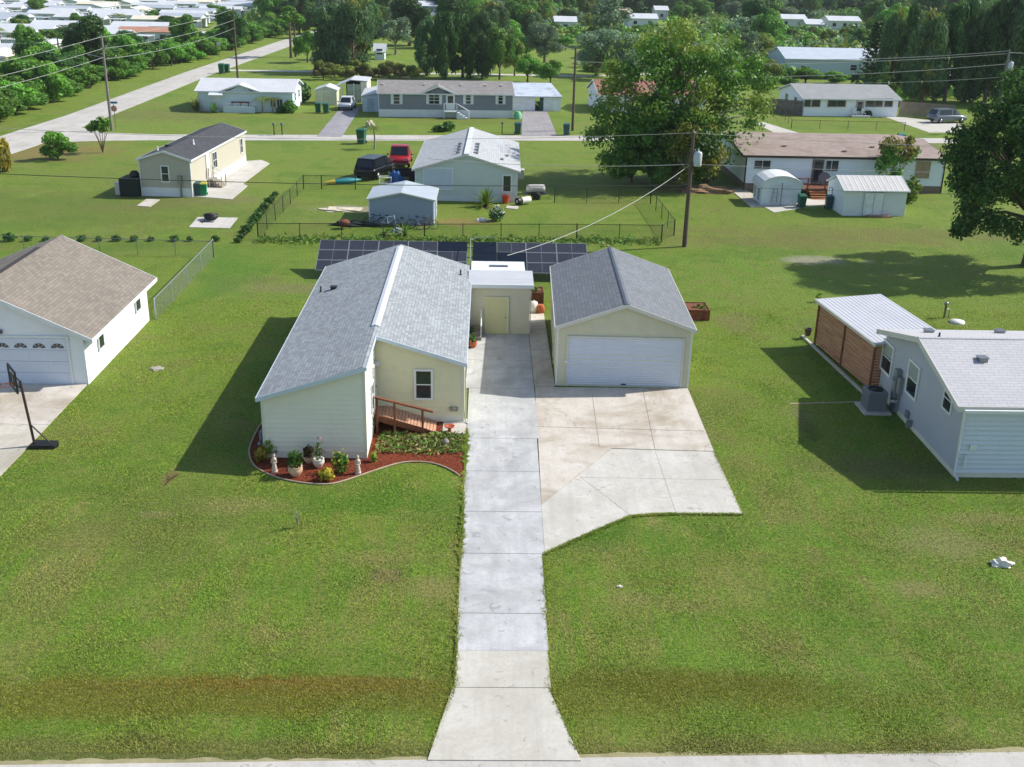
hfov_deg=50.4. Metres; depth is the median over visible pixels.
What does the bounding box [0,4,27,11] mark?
trailer home
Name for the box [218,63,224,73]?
garbage bin
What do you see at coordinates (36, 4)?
tree
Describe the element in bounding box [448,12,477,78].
casuarina tree
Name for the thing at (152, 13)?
bush
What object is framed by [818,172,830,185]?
round table
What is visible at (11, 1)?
trailer home
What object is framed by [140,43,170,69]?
bush
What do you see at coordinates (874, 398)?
air conditioner
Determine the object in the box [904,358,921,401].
window
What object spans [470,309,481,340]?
side steps
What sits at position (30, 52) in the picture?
tree
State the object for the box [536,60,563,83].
tree
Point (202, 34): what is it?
tree
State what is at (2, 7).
trailer home
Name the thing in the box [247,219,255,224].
shrub
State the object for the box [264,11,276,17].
tree
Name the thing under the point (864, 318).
slatted shed
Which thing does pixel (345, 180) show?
kayak
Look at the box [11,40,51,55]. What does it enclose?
tree
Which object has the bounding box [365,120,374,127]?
boulder
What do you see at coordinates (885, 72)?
power line
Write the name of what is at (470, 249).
conduit frame
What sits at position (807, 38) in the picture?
trees
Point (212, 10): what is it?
trailer home
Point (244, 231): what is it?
shrub
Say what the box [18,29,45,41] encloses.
tree
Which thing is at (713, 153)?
bushy tree
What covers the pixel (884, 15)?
tree
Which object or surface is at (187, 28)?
tree
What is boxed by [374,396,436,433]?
entry ramp
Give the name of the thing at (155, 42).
tree
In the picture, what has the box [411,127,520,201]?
house
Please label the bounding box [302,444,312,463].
potted plant
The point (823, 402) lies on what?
garden edging
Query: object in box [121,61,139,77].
bush
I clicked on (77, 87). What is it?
bush
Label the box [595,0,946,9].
distant woodland
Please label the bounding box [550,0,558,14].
tree
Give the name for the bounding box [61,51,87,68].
tree
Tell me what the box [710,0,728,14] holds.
casuarina tree
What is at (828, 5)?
casuarina tree
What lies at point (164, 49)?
power line
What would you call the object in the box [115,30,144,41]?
tree
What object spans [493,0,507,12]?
tree
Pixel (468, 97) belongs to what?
window
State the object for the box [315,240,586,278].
solar array
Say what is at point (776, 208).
yard paving
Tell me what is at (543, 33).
tree
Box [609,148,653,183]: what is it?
bush
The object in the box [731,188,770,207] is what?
side path
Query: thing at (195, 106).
palm bush
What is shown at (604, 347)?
garage door
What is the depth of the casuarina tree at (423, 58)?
180.78 m
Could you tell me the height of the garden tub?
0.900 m
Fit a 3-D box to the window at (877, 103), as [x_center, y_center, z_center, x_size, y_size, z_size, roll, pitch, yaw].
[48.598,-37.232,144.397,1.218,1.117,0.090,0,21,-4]
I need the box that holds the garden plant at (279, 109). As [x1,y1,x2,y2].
[276,105,284,112]
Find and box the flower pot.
[805,327,812,335]
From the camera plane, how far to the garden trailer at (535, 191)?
89.84 m
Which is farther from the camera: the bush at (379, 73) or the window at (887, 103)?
the bush at (379, 73)
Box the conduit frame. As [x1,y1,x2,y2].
[469,237,488,265]
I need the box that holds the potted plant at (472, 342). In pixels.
[468,334,476,347]
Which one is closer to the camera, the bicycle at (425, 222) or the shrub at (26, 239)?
the shrub at (26, 239)
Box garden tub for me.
[513,111,521,118]
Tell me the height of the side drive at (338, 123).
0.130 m
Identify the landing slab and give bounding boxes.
[443,419,466,433]
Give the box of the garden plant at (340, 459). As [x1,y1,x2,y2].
[331,448,348,472]
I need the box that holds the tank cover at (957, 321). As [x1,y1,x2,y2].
[949,319,964,324]
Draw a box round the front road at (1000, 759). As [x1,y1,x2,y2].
[0,752,1023,766]
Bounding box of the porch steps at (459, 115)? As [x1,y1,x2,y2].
[443,103,468,118]
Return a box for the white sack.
[475,217,489,221]
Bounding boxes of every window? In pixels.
[97,333,104,350]
[134,298,140,312]
[160,165,169,182]
[212,151,217,169]
[240,138,242,152]
[270,99,275,106]
[276,99,282,106]
[370,379,373,413]
[393,94,399,103]
[414,369,432,399]
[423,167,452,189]
[429,95,439,103]
[466,93,470,103]
[498,93,502,103]
[502,175,511,192]
[726,147,730,162]
[753,160,771,168]
[804,100,810,106]
[811,100,820,106]
[823,160,839,171]
[827,100,837,106]
[836,100,845,106]
[850,64,856,70]
[865,98,874,106]
[874,98,883,106]
[879,338,894,377]
[884,98,893,106]
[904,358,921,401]
[915,161,930,178]
[941,390,952,415]
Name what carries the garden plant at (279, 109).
on the ground at (736, 253)
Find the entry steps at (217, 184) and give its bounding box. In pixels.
[208,166,226,187]
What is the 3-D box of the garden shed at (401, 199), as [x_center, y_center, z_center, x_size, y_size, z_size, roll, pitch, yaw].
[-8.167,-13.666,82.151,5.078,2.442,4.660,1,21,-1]
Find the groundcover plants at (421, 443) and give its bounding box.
[375,428,463,456]
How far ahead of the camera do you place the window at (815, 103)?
143.88 m
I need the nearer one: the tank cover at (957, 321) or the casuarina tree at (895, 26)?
the tank cover at (957, 321)
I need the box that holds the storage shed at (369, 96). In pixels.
[361,86,378,111]
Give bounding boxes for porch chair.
[849,108,869,117]
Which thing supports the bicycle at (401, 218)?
on the ground at (736, 253)
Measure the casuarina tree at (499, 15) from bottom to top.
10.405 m
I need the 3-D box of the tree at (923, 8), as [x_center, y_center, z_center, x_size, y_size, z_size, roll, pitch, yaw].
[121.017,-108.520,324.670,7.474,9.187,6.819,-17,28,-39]
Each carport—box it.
[336,76,371,101]
[513,82,561,110]
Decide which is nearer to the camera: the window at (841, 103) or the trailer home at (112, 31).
the window at (841, 103)
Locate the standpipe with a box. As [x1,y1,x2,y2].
[943,302,949,317]
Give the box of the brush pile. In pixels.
[679,184,734,193]
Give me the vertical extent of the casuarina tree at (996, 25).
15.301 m
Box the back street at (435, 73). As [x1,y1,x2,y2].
[224,69,736,76]
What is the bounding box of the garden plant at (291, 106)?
[283,99,297,112]
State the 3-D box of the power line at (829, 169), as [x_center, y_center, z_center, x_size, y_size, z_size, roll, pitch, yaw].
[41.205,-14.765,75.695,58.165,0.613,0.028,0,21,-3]
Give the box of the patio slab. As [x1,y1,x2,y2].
[189,217,236,228]
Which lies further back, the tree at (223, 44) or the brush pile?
the tree at (223, 44)
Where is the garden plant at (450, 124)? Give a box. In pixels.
[443,121,455,130]
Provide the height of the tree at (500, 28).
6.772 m
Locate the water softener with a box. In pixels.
[114,181,119,194]
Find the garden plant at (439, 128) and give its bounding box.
[431,124,448,131]
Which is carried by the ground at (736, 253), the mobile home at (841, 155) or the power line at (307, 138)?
the mobile home at (841, 155)
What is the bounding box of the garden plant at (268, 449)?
[261,440,277,456]
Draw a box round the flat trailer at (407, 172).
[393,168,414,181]
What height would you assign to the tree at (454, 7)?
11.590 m
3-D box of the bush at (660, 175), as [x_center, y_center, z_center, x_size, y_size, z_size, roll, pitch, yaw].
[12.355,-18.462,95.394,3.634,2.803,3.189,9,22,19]
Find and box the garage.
[550,247,696,387]
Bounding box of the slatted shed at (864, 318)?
[813,294,935,384]
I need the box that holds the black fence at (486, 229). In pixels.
[257,175,675,240]
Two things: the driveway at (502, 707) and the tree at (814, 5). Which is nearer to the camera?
the driveway at (502, 707)
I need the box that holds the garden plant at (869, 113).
[863,110,871,115]
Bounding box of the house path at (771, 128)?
[759,122,797,132]
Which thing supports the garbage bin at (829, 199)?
on the ground at (736, 253)
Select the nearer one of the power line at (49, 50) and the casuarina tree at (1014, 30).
the power line at (49, 50)
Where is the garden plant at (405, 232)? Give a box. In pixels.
[390,223,415,235]
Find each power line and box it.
[0,57,102,87]
[0,173,686,185]
[1,37,99,61]
[1,49,99,75]
[2,128,681,138]
[103,9,232,36]
[108,28,233,58]
[110,20,232,47]
[428,158,688,166]
[507,165,689,255]
[576,53,1007,63]
[691,185,940,193]
[700,133,985,147]
[701,164,943,172]
[766,64,1002,76]
[797,51,1003,59]
[801,77,998,82]
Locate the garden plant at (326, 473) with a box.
[318,466,334,481]
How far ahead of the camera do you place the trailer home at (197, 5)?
348.69 m
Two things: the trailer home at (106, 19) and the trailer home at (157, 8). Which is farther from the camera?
the trailer home at (157, 8)
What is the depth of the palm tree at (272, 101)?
135.79 m
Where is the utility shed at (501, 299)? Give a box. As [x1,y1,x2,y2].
[468,270,533,334]
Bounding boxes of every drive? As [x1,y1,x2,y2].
[317,107,359,136]
[522,111,556,135]
[886,117,961,132]
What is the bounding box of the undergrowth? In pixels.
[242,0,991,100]
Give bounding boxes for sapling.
[293,508,301,525]
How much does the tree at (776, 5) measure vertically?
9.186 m
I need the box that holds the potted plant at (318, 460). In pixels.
[311,437,324,467]
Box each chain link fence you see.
[0,235,213,256]
[153,239,213,319]
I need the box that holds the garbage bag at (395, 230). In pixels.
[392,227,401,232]
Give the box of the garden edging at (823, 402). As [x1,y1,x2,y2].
[789,401,855,404]
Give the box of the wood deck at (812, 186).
[797,178,827,199]
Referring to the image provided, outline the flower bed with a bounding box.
[250,421,464,482]
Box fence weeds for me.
[255,232,662,247]
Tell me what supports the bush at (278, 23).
on the ground at (736, 253)
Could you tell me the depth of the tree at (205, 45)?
203.44 m
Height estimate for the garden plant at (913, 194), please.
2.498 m
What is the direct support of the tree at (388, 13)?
on the ground at (736, 253)
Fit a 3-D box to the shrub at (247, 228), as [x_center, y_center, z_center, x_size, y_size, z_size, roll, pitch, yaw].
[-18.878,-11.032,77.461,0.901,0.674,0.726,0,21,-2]
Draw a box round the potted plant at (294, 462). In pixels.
[286,449,302,476]
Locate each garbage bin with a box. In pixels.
[193,181,201,194]
[200,181,207,194]
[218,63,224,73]
[224,64,229,71]
[315,102,320,111]
[323,103,329,112]
[356,128,366,142]
[514,122,520,133]
[563,123,569,134]
[796,193,807,206]
[824,194,833,207]
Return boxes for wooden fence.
[760,97,803,114]
[898,101,955,117]
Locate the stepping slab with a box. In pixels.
[137,199,158,206]
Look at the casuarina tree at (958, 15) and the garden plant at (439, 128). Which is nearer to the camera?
the garden plant at (439, 128)
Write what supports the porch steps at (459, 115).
on the ground at (736, 253)
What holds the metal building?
on the ground at (736, 253)
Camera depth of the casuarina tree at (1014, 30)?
156.41 m
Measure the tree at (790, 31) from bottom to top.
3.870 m
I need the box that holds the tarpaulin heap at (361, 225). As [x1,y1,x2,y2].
[331,220,377,226]
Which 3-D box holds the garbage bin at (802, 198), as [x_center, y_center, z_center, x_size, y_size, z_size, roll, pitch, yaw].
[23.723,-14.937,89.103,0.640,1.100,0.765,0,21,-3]
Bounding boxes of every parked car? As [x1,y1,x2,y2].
[337,95,355,109]
[354,154,395,178]
[926,108,966,122]
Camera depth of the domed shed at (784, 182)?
89.56 m
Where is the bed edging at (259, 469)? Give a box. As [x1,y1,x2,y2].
[248,422,459,484]
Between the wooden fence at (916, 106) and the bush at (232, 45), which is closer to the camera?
the wooden fence at (916, 106)
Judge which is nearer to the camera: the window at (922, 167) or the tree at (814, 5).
the window at (922, 167)
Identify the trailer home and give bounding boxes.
[0,0,12,3]
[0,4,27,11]
[0,6,21,11]
[0,9,12,11]
[0,12,48,22]
[0,15,13,22]
[0,23,60,29]
[0,27,39,42]
[0,35,14,42]
[0,43,15,48]
[0,47,14,60]
[5,0,19,3]
[12,2,59,6]
[19,0,73,4]
[24,7,90,12]
[27,10,82,19]
[30,20,78,27]
[43,37,61,48]
[49,5,93,13]
[53,13,126,24]
[64,0,89,4]
[76,1,131,8]
[87,3,120,8]
[89,8,146,13]
[92,11,146,22]
[104,25,147,28]
[107,29,154,42]
[111,21,168,26]
[117,0,140,8]
[118,26,206,42]
[125,6,152,11]
[130,15,201,27]
[131,2,188,7]
[137,0,167,1]
[138,4,179,13]
[158,0,199,7]
[158,12,214,26]
[159,10,214,22]
[174,7,217,20]
[177,0,215,3]
[195,3,247,12]
[199,5,250,17]
[217,2,253,12]
[227,0,251,1]
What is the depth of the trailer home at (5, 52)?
173.87 m
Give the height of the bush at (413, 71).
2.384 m
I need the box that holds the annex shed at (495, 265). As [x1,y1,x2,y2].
[471,261,524,270]
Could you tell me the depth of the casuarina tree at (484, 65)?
179.13 m
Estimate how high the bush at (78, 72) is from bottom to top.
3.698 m
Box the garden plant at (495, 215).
[488,204,504,220]
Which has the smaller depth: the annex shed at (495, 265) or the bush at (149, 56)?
the annex shed at (495, 265)
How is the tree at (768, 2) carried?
on the ground at (736, 253)
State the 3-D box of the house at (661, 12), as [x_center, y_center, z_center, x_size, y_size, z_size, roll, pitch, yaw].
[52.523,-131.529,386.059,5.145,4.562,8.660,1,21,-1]
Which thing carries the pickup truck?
on the ground at (736, 253)
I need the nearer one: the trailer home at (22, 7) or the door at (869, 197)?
the door at (869, 197)
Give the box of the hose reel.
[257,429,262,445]
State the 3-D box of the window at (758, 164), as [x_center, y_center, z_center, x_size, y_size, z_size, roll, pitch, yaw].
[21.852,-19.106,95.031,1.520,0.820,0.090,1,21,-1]
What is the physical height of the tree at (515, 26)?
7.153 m
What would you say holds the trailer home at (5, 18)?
on the ground at (736, 253)
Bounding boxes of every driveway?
[0,383,86,475]
[428,313,580,760]
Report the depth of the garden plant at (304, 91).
146.12 m
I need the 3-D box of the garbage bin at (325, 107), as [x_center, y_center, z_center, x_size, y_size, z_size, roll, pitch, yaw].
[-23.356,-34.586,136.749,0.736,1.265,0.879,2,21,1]
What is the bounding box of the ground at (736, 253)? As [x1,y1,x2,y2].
[0,11,1023,760]
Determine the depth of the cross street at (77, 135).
118.25 m
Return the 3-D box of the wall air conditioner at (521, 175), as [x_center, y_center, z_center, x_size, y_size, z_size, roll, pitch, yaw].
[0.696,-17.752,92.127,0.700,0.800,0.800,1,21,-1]
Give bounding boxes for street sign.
[110,101,116,126]
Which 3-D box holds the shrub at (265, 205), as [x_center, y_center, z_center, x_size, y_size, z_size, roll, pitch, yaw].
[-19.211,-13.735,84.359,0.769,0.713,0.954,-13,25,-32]
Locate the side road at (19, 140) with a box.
[0,31,312,155]
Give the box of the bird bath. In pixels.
[444,423,454,431]
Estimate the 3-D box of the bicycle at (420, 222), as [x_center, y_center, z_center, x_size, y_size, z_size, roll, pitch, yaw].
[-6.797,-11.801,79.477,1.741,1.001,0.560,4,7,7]
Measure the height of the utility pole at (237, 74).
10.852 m
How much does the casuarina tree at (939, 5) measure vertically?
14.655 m
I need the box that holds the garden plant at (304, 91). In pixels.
[301,82,310,101]
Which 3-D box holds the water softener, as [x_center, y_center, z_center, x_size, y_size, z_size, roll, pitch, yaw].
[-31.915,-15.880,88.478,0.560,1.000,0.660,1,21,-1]
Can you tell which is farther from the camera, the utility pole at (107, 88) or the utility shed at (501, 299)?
the utility pole at (107, 88)
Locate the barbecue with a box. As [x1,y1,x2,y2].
[339,219,349,227]
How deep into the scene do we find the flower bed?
42.70 m
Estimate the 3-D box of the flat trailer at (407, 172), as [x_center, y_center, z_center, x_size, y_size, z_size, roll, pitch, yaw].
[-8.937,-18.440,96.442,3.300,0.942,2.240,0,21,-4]
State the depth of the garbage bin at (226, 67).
180.46 m
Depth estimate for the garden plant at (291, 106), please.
136.00 m
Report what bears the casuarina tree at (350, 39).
on the ground at (736, 253)
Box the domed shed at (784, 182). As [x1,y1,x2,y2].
[752,169,803,204]
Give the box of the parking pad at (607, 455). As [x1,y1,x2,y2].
[535,387,740,552]
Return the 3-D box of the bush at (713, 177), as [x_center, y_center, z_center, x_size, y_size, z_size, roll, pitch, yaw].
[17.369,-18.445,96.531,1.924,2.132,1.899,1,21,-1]
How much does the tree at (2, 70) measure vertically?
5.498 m
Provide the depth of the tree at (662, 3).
427.44 m
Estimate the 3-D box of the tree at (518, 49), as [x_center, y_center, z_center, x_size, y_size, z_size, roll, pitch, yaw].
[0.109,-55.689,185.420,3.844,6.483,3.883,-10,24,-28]
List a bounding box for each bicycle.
[364,213,386,226]
[377,214,400,227]
[392,215,415,228]
[407,215,430,228]
[415,215,438,229]
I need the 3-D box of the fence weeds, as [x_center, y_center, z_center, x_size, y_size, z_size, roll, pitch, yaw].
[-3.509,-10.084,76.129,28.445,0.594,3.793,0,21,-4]
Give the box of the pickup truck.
[387,144,412,166]
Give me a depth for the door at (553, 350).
53.12 m
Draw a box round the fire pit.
[203,212,217,220]
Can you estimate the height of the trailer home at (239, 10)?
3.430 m
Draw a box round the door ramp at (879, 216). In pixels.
[867,215,891,217]
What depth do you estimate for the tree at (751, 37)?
203.06 m
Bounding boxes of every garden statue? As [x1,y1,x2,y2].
[271,454,277,472]
[355,455,360,474]
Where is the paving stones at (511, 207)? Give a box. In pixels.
[506,205,517,209]
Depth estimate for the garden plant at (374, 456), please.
42.51 m
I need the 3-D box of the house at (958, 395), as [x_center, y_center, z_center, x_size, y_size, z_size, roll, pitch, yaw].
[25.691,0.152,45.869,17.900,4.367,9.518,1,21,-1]
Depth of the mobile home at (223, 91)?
136.30 m
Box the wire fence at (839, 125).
[782,108,905,129]
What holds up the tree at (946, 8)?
on the ground at (736, 253)
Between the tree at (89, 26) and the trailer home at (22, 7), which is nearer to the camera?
the tree at (89, 26)
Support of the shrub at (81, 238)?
on the ground at (736, 253)
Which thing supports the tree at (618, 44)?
on the ground at (736, 253)
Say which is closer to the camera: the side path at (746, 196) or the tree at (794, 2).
the side path at (746, 196)
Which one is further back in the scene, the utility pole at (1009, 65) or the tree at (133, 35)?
the tree at (133, 35)
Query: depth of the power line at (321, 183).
73.48 m
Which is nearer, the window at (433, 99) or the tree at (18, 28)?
the window at (433, 99)
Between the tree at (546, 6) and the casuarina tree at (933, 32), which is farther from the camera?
the tree at (546, 6)
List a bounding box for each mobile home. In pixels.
[135,122,246,196]
[194,77,303,111]
[715,131,945,192]
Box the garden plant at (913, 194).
[906,175,922,201]
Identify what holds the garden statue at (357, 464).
on the flower bed
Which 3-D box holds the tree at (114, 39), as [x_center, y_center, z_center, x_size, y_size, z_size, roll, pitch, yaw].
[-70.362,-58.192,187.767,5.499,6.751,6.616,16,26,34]
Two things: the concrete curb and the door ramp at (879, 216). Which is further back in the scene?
the door ramp at (879, 216)
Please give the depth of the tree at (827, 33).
265.47 m
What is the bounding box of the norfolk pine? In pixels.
[855,20,884,77]
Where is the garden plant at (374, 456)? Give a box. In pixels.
[369,452,377,461]
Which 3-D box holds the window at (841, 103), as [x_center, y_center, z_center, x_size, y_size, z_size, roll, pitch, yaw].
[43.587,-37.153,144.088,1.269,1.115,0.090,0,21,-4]
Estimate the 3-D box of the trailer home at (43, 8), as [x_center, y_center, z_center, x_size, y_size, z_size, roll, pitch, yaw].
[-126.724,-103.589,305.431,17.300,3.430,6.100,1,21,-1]
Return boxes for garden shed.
[314,83,340,104]
[366,180,438,224]
[826,175,910,215]
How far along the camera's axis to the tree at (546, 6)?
319.11 m
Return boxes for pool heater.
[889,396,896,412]
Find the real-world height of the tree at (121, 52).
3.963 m
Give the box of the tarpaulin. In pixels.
[389,170,404,182]
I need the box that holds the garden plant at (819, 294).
[816,291,822,298]
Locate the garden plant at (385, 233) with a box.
[377,227,391,236]
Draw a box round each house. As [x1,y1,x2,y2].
[0,234,156,384]
[255,244,471,457]
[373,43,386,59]
[377,79,514,117]
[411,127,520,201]
[416,1,437,11]
[552,16,577,26]
[586,79,704,112]
[624,13,658,26]
[652,6,668,19]
[777,83,902,116]
[781,14,807,27]
[798,19,824,27]
[821,16,861,29]
[876,328,1023,480]
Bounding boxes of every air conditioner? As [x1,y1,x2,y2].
[518,168,524,178]
[855,385,891,415]
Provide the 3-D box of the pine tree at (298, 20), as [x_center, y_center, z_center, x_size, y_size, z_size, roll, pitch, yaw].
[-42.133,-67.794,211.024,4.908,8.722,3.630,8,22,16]
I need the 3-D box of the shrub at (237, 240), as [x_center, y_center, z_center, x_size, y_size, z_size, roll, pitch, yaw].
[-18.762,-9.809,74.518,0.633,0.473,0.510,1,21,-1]
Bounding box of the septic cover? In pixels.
[149,366,163,370]
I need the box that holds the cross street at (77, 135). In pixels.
[64,127,1005,143]
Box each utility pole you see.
[87,35,113,130]
[232,8,238,77]
[562,46,577,130]
[682,130,701,246]
[1000,49,1013,96]
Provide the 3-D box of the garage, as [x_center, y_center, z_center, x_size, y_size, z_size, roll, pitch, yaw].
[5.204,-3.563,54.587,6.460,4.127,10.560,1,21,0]
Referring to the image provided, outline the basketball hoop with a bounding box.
[0,363,58,448]
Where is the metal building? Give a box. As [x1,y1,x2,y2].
[767,47,878,79]
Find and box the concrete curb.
[801,335,861,392]
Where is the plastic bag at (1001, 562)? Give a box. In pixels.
[989,557,1015,567]
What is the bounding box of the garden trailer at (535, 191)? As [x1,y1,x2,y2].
[517,184,546,199]
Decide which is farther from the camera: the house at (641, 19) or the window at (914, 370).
the house at (641, 19)
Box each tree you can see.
[0,56,24,74]
[0,80,40,105]
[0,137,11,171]
[10,14,31,23]
[11,23,41,43]
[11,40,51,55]
[13,45,42,64]
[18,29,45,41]
[22,60,74,102]
[27,0,44,9]
[34,49,74,76]
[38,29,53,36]
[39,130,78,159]
[40,41,63,54]
[46,31,63,47]
[50,27,68,38]
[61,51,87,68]
[62,13,109,63]
[85,116,111,152]
[104,27,119,42]
[109,44,120,54]
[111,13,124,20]
[114,34,142,53]
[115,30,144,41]
[119,48,130,55]
[151,35,181,45]
[154,15,175,21]
[157,41,185,65]
[168,13,198,42]
[181,42,205,58]
[182,47,196,61]
[186,36,220,58]
[198,30,211,37]
[206,4,226,11]
[207,37,228,53]
[214,8,247,49]
[251,97,272,112]
[252,0,260,7]
[254,17,273,21]
[256,25,270,39]
[257,2,261,13]
[260,0,283,14]
[260,21,284,36]
[263,14,277,20]
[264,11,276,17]
[264,97,281,112]
[272,0,288,15]
[275,19,292,29]
[277,5,300,57]
[285,11,305,56]
[287,0,311,33]
[291,31,314,62]
[301,2,320,26]
[310,1,342,67]
[311,0,340,19]
[326,0,371,67]
[359,0,383,43]
[363,125,385,148]
[373,16,412,54]
[375,0,390,18]
[376,3,385,12]
[385,0,401,20]
[389,0,432,45]
[413,15,435,75]
[428,10,459,79]
[435,0,469,21]
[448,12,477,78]
[464,0,483,20]
[471,0,498,18]
[471,8,495,78]
[479,0,513,33]
[480,22,505,34]
[486,26,514,79]
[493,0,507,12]
[502,37,524,75]
[504,0,522,18]
[508,19,521,34]
[509,0,537,23]
[514,54,542,82]
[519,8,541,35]
[524,21,563,61]
[529,0,541,13]
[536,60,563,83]
[539,0,556,19]
[544,4,558,21]
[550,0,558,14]
[553,0,561,6]
[558,33,574,49]
[559,7,577,15]
[561,0,576,7]
[573,28,621,75]
[575,0,594,12]
[579,14,780,180]
[582,26,599,33]
[583,12,594,25]
[589,0,633,29]
[610,32,645,73]
[612,24,623,31]
[621,0,643,11]
[633,25,648,31]
[643,0,660,8]
[657,121,728,184]
[659,0,668,5]
[663,0,682,11]
[672,1,692,18]
[682,0,692,12]
[691,0,713,15]
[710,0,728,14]
[723,15,757,33]
[724,1,741,16]
[728,30,761,57]
[729,0,746,5]
[741,0,769,28]
[742,0,770,16]
[749,8,786,36]
[750,32,775,50]
[751,70,769,94]
[763,59,784,77]
[769,0,784,10]
[777,8,797,13]
[778,0,788,7]
[786,28,801,36]
[787,0,802,9]
[789,66,824,82]
[802,0,821,12]
[806,27,817,33]
[817,29,836,41]
[822,0,837,11]
[822,71,850,83]
[839,0,856,9]
[839,27,852,33]
[852,27,871,42]
[857,0,870,11]
[861,0,888,22]
[865,17,873,28]
[872,4,892,31]
[872,6,906,79]
[873,3,908,29]
[874,135,921,175]
[883,0,901,7]
[895,2,926,87]
[898,6,950,102]
[900,2,910,7]
[909,0,930,7]
[917,3,928,11]
[925,0,947,17]
[929,0,971,101]
[937,65,1023,265]
[939,2,957,19]
[946,0,961,4]
[952,0,993,101]
[962,0,1012,103]
[967,0,987,9]
[983,0,1023,103]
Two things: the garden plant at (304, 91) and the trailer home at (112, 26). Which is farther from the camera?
the trailer home at (112, 26)
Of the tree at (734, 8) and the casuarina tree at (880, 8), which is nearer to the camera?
the casuarina tree at (880, 8)
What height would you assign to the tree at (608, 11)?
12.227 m
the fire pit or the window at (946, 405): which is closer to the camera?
the window at (946, 405)
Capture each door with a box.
[0,335,74,383]
[205,152,210,178]
[212,95,221,107]
[321,91,329,104]
[367,98,373,111]
[372,359,376,414]
[435,199,436,219]
[446,95,454,109]
[485,296,508,333]
[539,97,543,110]
[552,320,554,363]
[565,335,685,387]
[769,183,782,204]
[780,184,792,204]
[809,159,826,182]
[855,100,863,114]
[862,192,874,214]
[872,193,884,214]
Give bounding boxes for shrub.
[2,232,16,241]
[23,235,32,240]
[76,234,86,241]
[111,234,121,241]
[129,235,137,240]
[169,234,178,239]
[211,235,220,241]
[233,237,241,242]
[238,229,247,235]
[240,224,251,232]
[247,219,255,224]
[249,215,259,221]
[252,210,261,217]
[259,202,269,208]
[263,197,274,203]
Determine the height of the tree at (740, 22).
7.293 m
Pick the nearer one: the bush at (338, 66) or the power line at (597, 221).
the power line at (597, 221)
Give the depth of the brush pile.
93.96 m
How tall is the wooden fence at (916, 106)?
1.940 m
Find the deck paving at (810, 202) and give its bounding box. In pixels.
[806,198,824,206]
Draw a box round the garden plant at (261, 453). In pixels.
[253,445,268,462]
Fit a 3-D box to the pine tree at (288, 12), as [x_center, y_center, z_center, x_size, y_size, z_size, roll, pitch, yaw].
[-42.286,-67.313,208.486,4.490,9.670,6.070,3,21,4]
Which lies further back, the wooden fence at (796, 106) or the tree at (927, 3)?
the tree at (927, 3)
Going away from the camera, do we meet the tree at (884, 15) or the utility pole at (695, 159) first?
the utility pole at (695, 159)
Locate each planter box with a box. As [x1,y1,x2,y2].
[530,287,543,303]
[684,302,709,320]
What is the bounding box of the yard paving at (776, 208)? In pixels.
[765,205,804,212]
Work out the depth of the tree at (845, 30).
288.87 m
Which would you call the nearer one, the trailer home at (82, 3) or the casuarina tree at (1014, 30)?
the casuarina tree at (1014, 30)
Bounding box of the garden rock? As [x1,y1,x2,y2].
[442,439,448,444]
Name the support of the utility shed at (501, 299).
on the ground at (736, 253)
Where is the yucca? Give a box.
[472,186,502,208]
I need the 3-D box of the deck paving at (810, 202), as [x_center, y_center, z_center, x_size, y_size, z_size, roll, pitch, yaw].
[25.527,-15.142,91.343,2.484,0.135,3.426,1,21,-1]
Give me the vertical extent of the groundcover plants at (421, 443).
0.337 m
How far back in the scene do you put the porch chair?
144.06 m
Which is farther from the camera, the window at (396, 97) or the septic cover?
the window at (396, 97)
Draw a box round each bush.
[0,73,24,83]
[0,88,26,111]
[0,91,18,117]
[0,95,8,104]
[1,57,41,83]
[23,83,49,108]
[56,66,89,82]
[62,44,90,64]
[66,79,85,93]
[69,13,80,20]
[70,64,108,86]
[94,49,128,79]
[99,64,127,80]
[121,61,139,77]
[122,48,155,72]
[122,54,147,75]
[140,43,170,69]
[144,10,158,15]
[159,40,179,44]
[170,45,194,62]
[185,98,204,112]
[205,101,221,112]
[227,41,241,49]
[236,39,246,45]
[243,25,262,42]
[244,28,251,41]
[267,31,276,35]
[272,21,286,31]
[312,60,336,79]
[323,62,345,76]
[334,65,356,79]
[345,59,360,75]
[355,63,379,76]
[369,68,381,76]
[377,60,400,79]
[391,63,409,76]
[401,65,422,79]
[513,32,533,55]
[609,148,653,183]
[633,156,671,187]
[646,22,658,27]
[700,168,717,184]
[779,77,798,84]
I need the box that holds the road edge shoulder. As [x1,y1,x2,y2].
[0,747,1023,764]
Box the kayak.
[325,178,361,183]
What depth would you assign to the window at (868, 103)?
144.33 m
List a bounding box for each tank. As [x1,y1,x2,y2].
[118,170,141,196]
[515,196,531,204]
[529,299,537,312]
[537,304,544,313]
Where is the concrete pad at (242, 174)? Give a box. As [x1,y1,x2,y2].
[194,160,269,199]
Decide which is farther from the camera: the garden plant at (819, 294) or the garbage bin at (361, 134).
the garbage bin at (361, 134)
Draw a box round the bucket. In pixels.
[502,194,508,203]
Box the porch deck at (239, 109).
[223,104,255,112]
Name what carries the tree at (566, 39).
on the ground at (736, 253)

